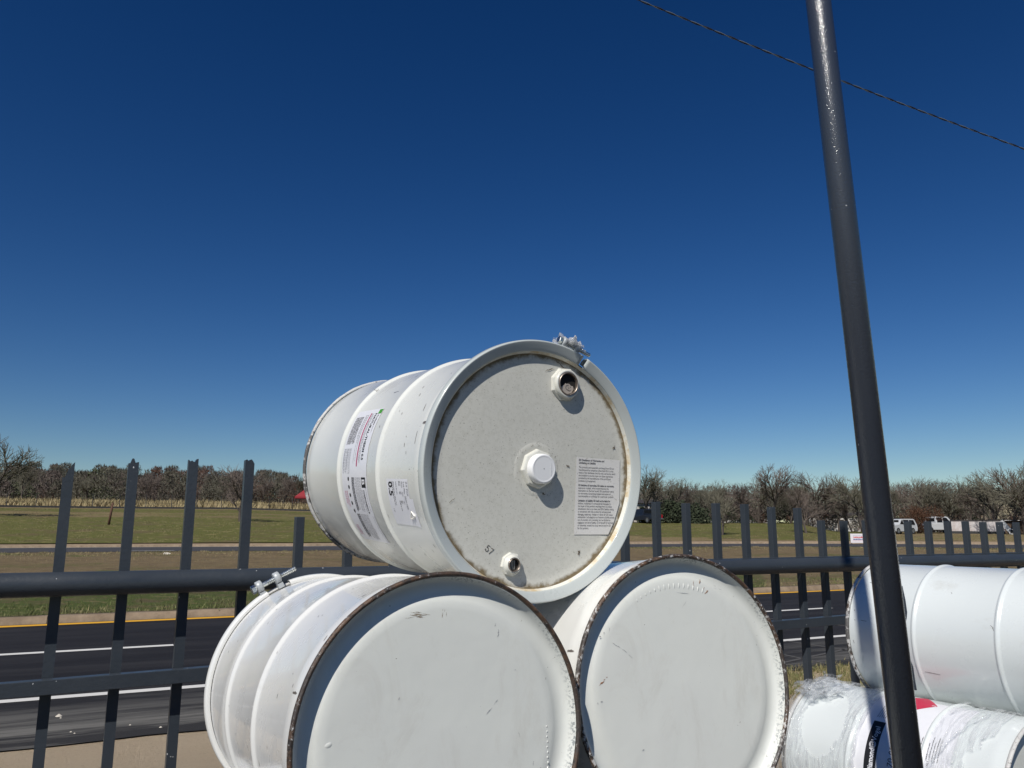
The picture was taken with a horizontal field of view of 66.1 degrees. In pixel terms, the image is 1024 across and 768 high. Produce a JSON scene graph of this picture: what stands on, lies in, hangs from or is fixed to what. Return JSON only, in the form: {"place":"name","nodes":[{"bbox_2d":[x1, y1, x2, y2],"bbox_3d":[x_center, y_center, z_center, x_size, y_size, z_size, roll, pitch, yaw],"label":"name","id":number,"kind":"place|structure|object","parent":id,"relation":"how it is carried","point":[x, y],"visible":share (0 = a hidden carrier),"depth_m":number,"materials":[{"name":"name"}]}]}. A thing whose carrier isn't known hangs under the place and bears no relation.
{"place":"outdoors","nodes":[
{"label":"outdoors","id":0,"kind":"place"},
{"bbox_2d":[0,589,854,750],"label":"road","id":1,"kind":"structure","parent":0,"point":[83,648],"depth_m":9.29,"materials":[{"name":"grey asphalt"}]},
{"bbox_2d":[0,583,857,625],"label":"kerb","id":2,"kind":"structure","parent":1,"relation":"on","point":[82,617],"depth_m":13.80,"materials":[{"name":"beige concrete"}]},
{"bbox_2d":[0,665,870,767],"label":"ground","id":3,"kind":"structure","parent":0,"point":[195,749],"depth_m":5.45,"materials":[{"name":"beige concrete"}]},
{"bbox_2d":[0,458,1023,767],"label":"pipe fence","id":4,"kind":"object","parent":3,"relation":"on","point":[58,582],"visible":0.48,"depth_m":3.23,"materials":[{"name":"grey metal"}]},
{"bbox_2d":[786,658,871,699],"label":"verge grass","id":5,"kind":"structure","parent":3,"relation":"on","point":[793,678],"depth_m":8.26,"materials":[{"name":"plant"}]},
{"bbox_2d":[805,0,923,767],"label":"leaning pole","id":6,"kind":"object","parent":3,"relation":"on","point":[898,675],"visible":1,"depth_m":1.90,"materials":[{"name":"grey metal"}]},
{"bbox_2d":[781,679,1023,767],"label":"steel drum","id":7,"kind":"object","parent":3,"relation":"on","point":[816,729],"visible":0.88,"depth_m":2.98,"materials":[{"name":"white paint"}]},
{"bbox_2d":[784,679,1002,767],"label":"stretch film","id":8,"kind":"object","parent":7,"relation":"attached to","point":[953,754],"visible":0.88,"depth_m":3.06,"materials":[{"name":"white"}]},
{"bbox_2d":[845,564,1023,715],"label":"steel drum","id":9,"kind":"object","parent":7,"relation":"on","point":[965,628],"visible":0.78,"depth_m":3.06,"materials":[{"name":"white paint"}]},
{"bbox_3d":[-0.610,1.247,1.633,0.591,0.591,0.881,6,-12,-27],"label":"steel drum","id":10,"kind":"object","parent":3,"relation":"on","visible":0},
{"bbox_2d":[204,567,580,767],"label":"steel drum","id":11,"kind":"object","parent":10,"relation":"on","point":[449,669],"visible":1,"depth_m":1.52,"materials":[{"name":"white paint"}]},
{"bbox_2d":[303,336,640,603],"bbox_3d":[-0.159,0.229,2.187,0.608,0.627,0.882,7,-9,-31],"label":"steel drum","id":12,"kind":"object","parent":11,"relation":"on","point":[515,466],"visible":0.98,"depth_m":1.86,"materials":[{"name":"white paint"}]},
{"bbox_3d":[0.435,1.349,2.179,0.591,0.591,0.881,6,-12,-27],"label":"steel drum","id":13,"kind":"object","parent":3,"relation":"on","visible":0},
{"bbox_2d":[533,554,788,767],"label":"steel drum","id":14,"kind":"object","parent":13,"relation":"on","point":[677,660],"visible":0.67,"depth_m":1.79,"materials":[{"name":"white paint"}]},
{"bbox_2d":[3,542,936,552],"bbox_3d":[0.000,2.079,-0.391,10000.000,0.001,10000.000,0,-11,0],"label":"road","id":15,"kind":"structure","parent":0,"point":[215,542],"depth_m":149.07,"materials":[{"name":"grey asphalt"}]},
{"bbox_2d":[0,499,1023,543],"bbox_3d":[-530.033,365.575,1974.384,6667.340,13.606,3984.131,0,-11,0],"label":"field","id":16,"kind":"structure","parent":0,"point":[277,520],"depth_m":74.73,"materials":[{"name":"green plant"}]},
{"bbox_2d":[0,434,44,486],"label":"bare tree","id":17,"kind":"object","parent":16,"relation":"on","point":[18,462],"visible":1,"depth_m":78.87,"materials":[{"name":"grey plant"}]},
{"bbox_2d":[16,466,41,498],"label":"bare tree","id":18,"kind":"object","parent":16,"relation":"on","point":[28,479],"visible":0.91,"depth_m":127.25,"materials":[{"name":"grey plant"}]},
{"bbox_2d":[37,471,57,497],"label":"bare tree","id":19,"kind":"object","parent":16,"relation":"on","point":[44,481],"visible":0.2,"depth_m":144.18,"materials":[{"name":"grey plant"}]},
{"bbox_2d":[74,472,106,498],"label":"bare tree","id":20,"kind":"object","parent":16,"relation":"on","point":[88,483],"visible":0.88,"depth_m":140.17,"materials":[{"name":"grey plant"}]},
{"bbox_2d":[107,503,113,524],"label":"wooden post","id":21,"kind":"object","parent":16,"relation":"on","point":[110,514],"visible":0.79,"depth_m":70.81,"materials":[{"name":"brown"}]},
{"bbox_2d":[98,472,126,495],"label":"bare tree","id":22,"kind":"object","parent":16,"relation":"on","point":[120,481],"visible":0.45,"depth_m":152.53,"materials":[{"name":"brown plant"}]},
{"bbox_2d":[137,476,160,500],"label":"bare tree","id":23,"kind":"object","parent":16,"relation":"on","point":[154,481],"visible":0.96,"depth_m":141.85,"materials":[{"name":"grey plant"}]},
{"bbox_2d":[0,492,309,510],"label":"wire fence","id":24,"kind":"object","parent":16,"relation":"on","point":[145,507],"visible":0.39,"depth_m":105.27,"materials":[{"name":"grey metal"}]},
{"bbox_2d":[0,460,310,504],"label":"woods","id":25,"kind":"object","parent":16,"relation":"on","point":[58,472],"visible":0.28,"depth_m":152.09,"materials":[{"name":"brown plant"}]},
{"bbox_2d":[0,495,312,509],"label":"dry grass","id":26,"kind":"structure","parent":16,"relation":"on","point":[100,502],"depth_m":113.81,"materials":[{"name":"plant"}]},
{"bbox_2d":[162,473,180,495],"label":"bare tree","id":27,"kind":"object","parent":16,"relation":"on","point":[171,485],"visible":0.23,"depth_m":159.61,"materials":[{"name":"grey plant"}]},
{"bbox_2d":[198,474,221,500],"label":"bare tree","id":28,"kind":"object","parent":16,"relation":"on","point":[209,485],"visible":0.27,"depth_m":153.07,"materials":[{"name":"brown plant"}]},
{"bbox_2d":[213,479,239,500],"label":"bare tree","id":29,"kind":"object","parent":16,"relation":"on","point":[218,489],"visible":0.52,"depth_m":144.81,"materials":[{"name":"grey plant"}]},
{"bbox_2d":[217,465,266,521],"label":"bare tree","id":30,"kind":"object","parent":16,"relation":"on","point":[233,485],"visible":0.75,"depth_m":80.51,"materials":[{"name":"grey plant"}]},
{"bbox_2d":[254,475,278,502],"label":"bare tree","id":31,"kind":"object","parent":16,"relation":"on","point":[268,484],"visible":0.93,"depth_m":151.24,"materials":[{"name":"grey plant"}]},
{"bbox_2d":[276,476,296,503],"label":"bare tree","id":32,"kind":"object","parent":16,"relation":"on","point":[288,485],"visible":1,"depth_m":142.21,"materials":[{"name":"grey plant"}]},
{"bbox_2d":[294,473,308,502],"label":"bare tree","id":33,"kind":"object","parent":16,"relation":"on","point":[301,486],"visible":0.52,"depth_m":151.15,"materials":[{"name":"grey plant"}]},
{"bbox_2d":[295,490,311,503],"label":"red canopy","id":34,"kind":"object","parent":16,"relation":"on","point":[300,495],"visible":0.51,"depth_m":118.12,"materials":[{"name":"red fabric"}]},
{"bbox_2d":[633,509,662,522],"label":"parked pickup","id":35,"kind":"object","parent":16,"relation":"on","point":[643,514],"visible":0.5,"depth_m":112.96,"materials":[{"name":"black paint"}]},
{"bbox_2d":[634,499,661,521],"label":"shed","id":36,"kind":"structure","parent":16,"relation":"on","point":[641,502],"depth_m":118.94,"materials":[{"name":"white"}]},
{"bbox_2d":[640,465,667,508],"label":"bare tree","id":37,"kind":"object","parent":16,"relation":"on","point":[654,484],"visible":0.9,"depth_m":115.22,"materials":[{"name":"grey plant"}]},
{"bbox_2d":[640,478,679,501],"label":"bare tree","id":38,"kind":"object","parent":16,"relation":"on","point":[664,492],"visible":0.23,"depth_m":126.69,"materials":[{"name":"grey plant"}]},
{"bbox_2d":[637,499,711,523],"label":"hedge","id":39,"kind":"object","parent":16,"relation":"on","point":[699,515],"visible":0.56,"depth_m":114.98,"materials":[{"name":"green plant"}]},
{"bbox_2d":[658,477,692,508],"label":"bare tree","id":40,"kind":"object","parent":16,"relation":"on","point":[673,493],"visible":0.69,"depth_m":121.25,"materials":[{"name":"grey plant"}]},
{"bbox_2d":[664,483,703,504],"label":"bare tree","id":41,"kind":"object","parent":16,"relation":"on","point":[687,500],"visible":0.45,"depth_m":128.46,"materials":[{"name":"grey plant"}]},
{"bbox_2d":[688,486,723,522],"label":"bare tree","id":42,"kind":"object","parent":16,"relation":"on","point":[702,503],"visible":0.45,"depth_m":122.28,"materials":[{"name":"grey plant"}]},
{"bbox_2d":[697,487,737,534],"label":"bare tree","id":43,"kind":"object","parent":16,"relation":"on","point":[711,495],"visible":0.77,"depth_m":80.67,"materials":[{"name":"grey plant"}]},
{"bbox_2d":[708,479,729,522],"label":"bare tree","id":44,"kind":"object","parent":16,"relation":"on","point":[722,490],"visible":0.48,"depth_m":128.95,"materials":[{"name":"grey plant"}]},
{"bbox_2d":[711,508,763,522],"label":"house","id":45,"kind":"structure","parent":16,"relation":"on","point":[740,522],"depth_m":157.93,"materials":[{"name":"white"}]},
{"bbox_2d":[725,482,753,509],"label":"bare tree","id":46,"kind":"object","parent":16,"relation":"on","point":[736,495],"visible":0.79,"depth_m":121.44,"materials":[{"name":"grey plant"}]},
{"bbox_2d":[742,478,779,522],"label":"bare tree","id":47,"kind":"object","parent":16,"relation":"on","point":[759,505],"visible":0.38,"depth_m":124.33,"materials":[{"name":"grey plant"}]},
{"bbox_2d":[746,464,796,507],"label":"bare tree","id":48,"kind":"object","parent":16,"relation":"on","point":[763,481],"visible":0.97,"depth_m":115.17,"materials":[{"name":"brown plant"}]},
{"bbox_2d":[774,485,814,523],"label":"bare tree","id":49,"kind":"object","parent":16,"relation":"on","point":[784,503],"visible":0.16,"depth_m":123.72,"materials":[{"name":"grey plant"}]},
{"bbox_2d":[783,476,815,524],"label":"bare tree","id":50,"kind":"object","parent":16,"relation":"on","point":[800,487],"visible":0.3,"depth_m":117.07,"materials":[{"name":"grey plant"}]},
{"bbox_2d":[782,485,820,532],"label":"bare tree","id":51,"kind":"object","parent":16,"relation":"on","point":[792,503],"visible":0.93,"depth_m":85.97,"materials":[{"name":"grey plant"}]},
{"bbox_2d":[789,470,852,520],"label":"bare tree","id":52,"kind":"object","parent":16,"relation":"on","point":[822,496],"visible":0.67,"depth_m":108.68,"materials":[{"name":"brown plant"}]},
{"bbox_2d":[814,487,847,530],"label":"bare tree","id":53,"kind":"object","parent":16,"relation":"on","point":[836,517],"visible":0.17,"depth_m":120.58,"materials":[{"name":"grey plant"}]},
{"bbox_2d":[639,478,1023,531],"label":"woods","id":54,"kind":"object","parent":16,"relation":"on","point":[782,513],"visible":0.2,"depth_m":128.87,"materials":[{"name":"brown plant"}]},
{"bbox_2d":[807,512,863,531],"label":"house","id":55,"kind":"structure","parent":16,"relation":"on","point":[850,519],"depth_m":125.95,"materials":[{"name":"white"}]},
{"bbox_2d":[818,471,863,529],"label":"bare tree","id":56,"kind":"object","parent":16,"relation":"on","point":[858,495],"visible":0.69,"depth_m":103.51,"materials":[{"name":"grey plant"}]},
{"bbox_2d":[823,489,858,531],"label":"bare tree","id":57,"kind":"object","parent":16,"relation":"on","point":[843,510],"visible":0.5,"depth_m":110.66,"materials":[{"name":"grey plant"}]},
{"bbox_2d":[889,481,905,518],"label":"bare tree","id":58,"kind":"object","parent":16,"relation":"on","point":[894,499],"visible":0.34,"depth_m":113.58,"materials":[{"name":"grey plant"}]},
{"bbox_2d":[894,519,917,533],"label":"parked suv","id":59,"kind":"object","parent":16,"relation":"on","point":[899,525],"visible":0.56,"depth_m":94.89,"materials":[{"name":"white paint"}]},
{"bbox_2d":[890,475,933,515],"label":"bare tree","id":60,"kind":"object","parent":16,"relation":"on","point":[903,501],"visible":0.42,"depth_m":117.85,"materials":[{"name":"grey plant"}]},
{"bbox_2d":[897,504,944,533],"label":"shrub","id":61,"kind":"object","parent":16,"relation":"on","point":[919,514],"visible":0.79,"depth_m":97.56,"materials":[{"name":"brown plant"}]},
{"bbox_2d":[898,476,951,516],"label":"bare tree","id":62,"kind":"object","parent":16,"relation":"on","point":[933,495],"visible":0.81,"depth_m":111.45,"materials":[{"name":"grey plant"}]},
{"bbox_2d":[908,482,944,532],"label":"bare tree","id":63,"kind":"object","parent":16,"relation":"on","point":[919,504],"visible":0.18,"depth_m":117.19,"materials":[{"name":"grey plant"}]},
{"bbox_2d":[919,516,951,532],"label":"parked truck","id":64,"kind":"object","parent":16,"relation":"on","point":[937,525],"visible":0.34,"depth_m":99.80,"materials":[{"name":"white paint"}]},
{"bbox_2d":[915,483,969,519],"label":"bare tree","id":65,"kind":"object","parent":16,"relation":"on","point":[957,510],"visible":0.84,"depth_m":110.71,"materials":[{"name":"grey plant"}]},
{"bbox_2d":[950,520,968,533],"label":"white panel","id":66,"kind":"object","parent":16,"relation":"on","point":[956,526],"visible":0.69,"depth_m":99.71,"materials":[{"name":"grey"}]},
{"bbox_2d":[946,475,998,519],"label":"bare tree","id":67,"kind":"object","parent":16,"relation":"on","point":[960,487],"visible":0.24,"depth_m":113.64,"materials":[{"name":"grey plant"}]},
{"bbox_2d":[969,520,984,533],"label":"white panel","id":68,"kind":"object","parent":16,"relation":"on","point":[974,526],"visible":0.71,"depth_m":98.76,"materials":[{"name":"grey"}]},
{"bbox_2d":[950,485,1004,519],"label":"bare tree","id":69,"kind":"object","parent":16,"relation":"on","point":[971,504],"visible":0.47,"depth_m":108.28,"materials":[{"name":"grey plant"}]},
{"bbox_2d":[951,470,1007,519],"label":"bare tree","id":70,"kind":"object","parent":16,"relation":"on","point":[980,498],"visible":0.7,"depth_m":102.71,"materials":[{"name":"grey plant"}]},
{"bbox_2d":[965,462,1023,533],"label":"bare tree","id":71,"kind":"object","parent":16,"relation":"on","point":[1013,498],"visible":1,"depth_m":93.03,"materials":[{"name":"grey plant"}]},
{"bbox_2d":[985,520,1004,533],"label":"white panel","id":72,"kind":"object","parent":16,"relation":"on","point":[991,527],"visible":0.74,"depth_m":97.84,"materials":[{"name":"grey"}]},
{"bbox_2d":[985,493,1017,519],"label":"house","id":73,"kind":"structure","parent":16,"relation":"on","point":[1004,513],"depth_m":122.57,"materials":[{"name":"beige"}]},
{"bbox_2d":[980,467,1023,528],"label":"bare tree","id":74,"kind":"object","parent":16,"relation":"on","point":[1015,519],"visible":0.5,"depth_m":97.72,"materials":[{"name":"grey plant"}]},
{"bbox_2d":[1000,520,1010,531],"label":"leaning board","id":75,"kind":"object","parent":16,"relation":"on","point":[1006,526],"visible":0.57,"depth_m":96.18,"materials":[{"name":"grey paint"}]},
{"bbox_2d":[1004,520,1022,533],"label":"brown shed","id":76,"kind":"structure","parent":16,"relation":"on","point":[1008,523],"depth_m":98.52,"materials":[{"name":"brown"}]},
{"bbox_2d":[1004,469,1023,491],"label":"bare tree","id":77,"kind":"object","parent":16,"relation":"on","point":[1016,480],"visible":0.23,"depth_m":98.56,"materials":[{"name":"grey plant"}]},
{"bbox_2d":[0,545,1023,616],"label":"grass median","id":78,"kind":"object","parent":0,"point":[99,562],"depth_m":28.02,"materials":[{"name":"green plant"}]},
{"bbox_2d":[0,575,858,616],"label":"median grass","id":79,"kind":"structure","parent":78,"relation":"on","point":[104,610],"depth_m":14.30,"materials":[{"name":"plant"}]},
{"bbox_2d":[0,544,1023,552],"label":"road","id":80,"kind":"structure","parent":0,"point":[135,549],"depth_m":52.13,"materials":[{"name":"grey asphalt"}]},
{"bbox_2d":[0,541,1023,547],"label":"kerb","id":81,"kind":"structure","parent":80,"relation":"on","point":[333,544],"depth_m":56.34,"materials":[{"name":"beige concrete"}]},
{"bbox_2d":[850,533,862,543],"bbox_3d":[27.945,12.387,62.994,1.560,0.880,0.086,-5,-12,23],"label":"roadside banner","id":82,"kind":"object","parent":80,"relation":"on","point":[856,538],"visible":0.61,"depth_m":63.09,"materials":[{"name":"white plastic"}]},
{"bbox_2d":[0,0,1023,521],"label":"sky","id":83,"kind":"structure","parent":0,"point":[222,222],"materials":[{"name":"blue"}]},
{"bbox_2d":[638,0,1023,149],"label":"power cable","id":84,"kind":"object","parent":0,"point":[779,56],"visible":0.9,"depth_m":11.04,"materials":[{"name":"black plastic"}]}
]}

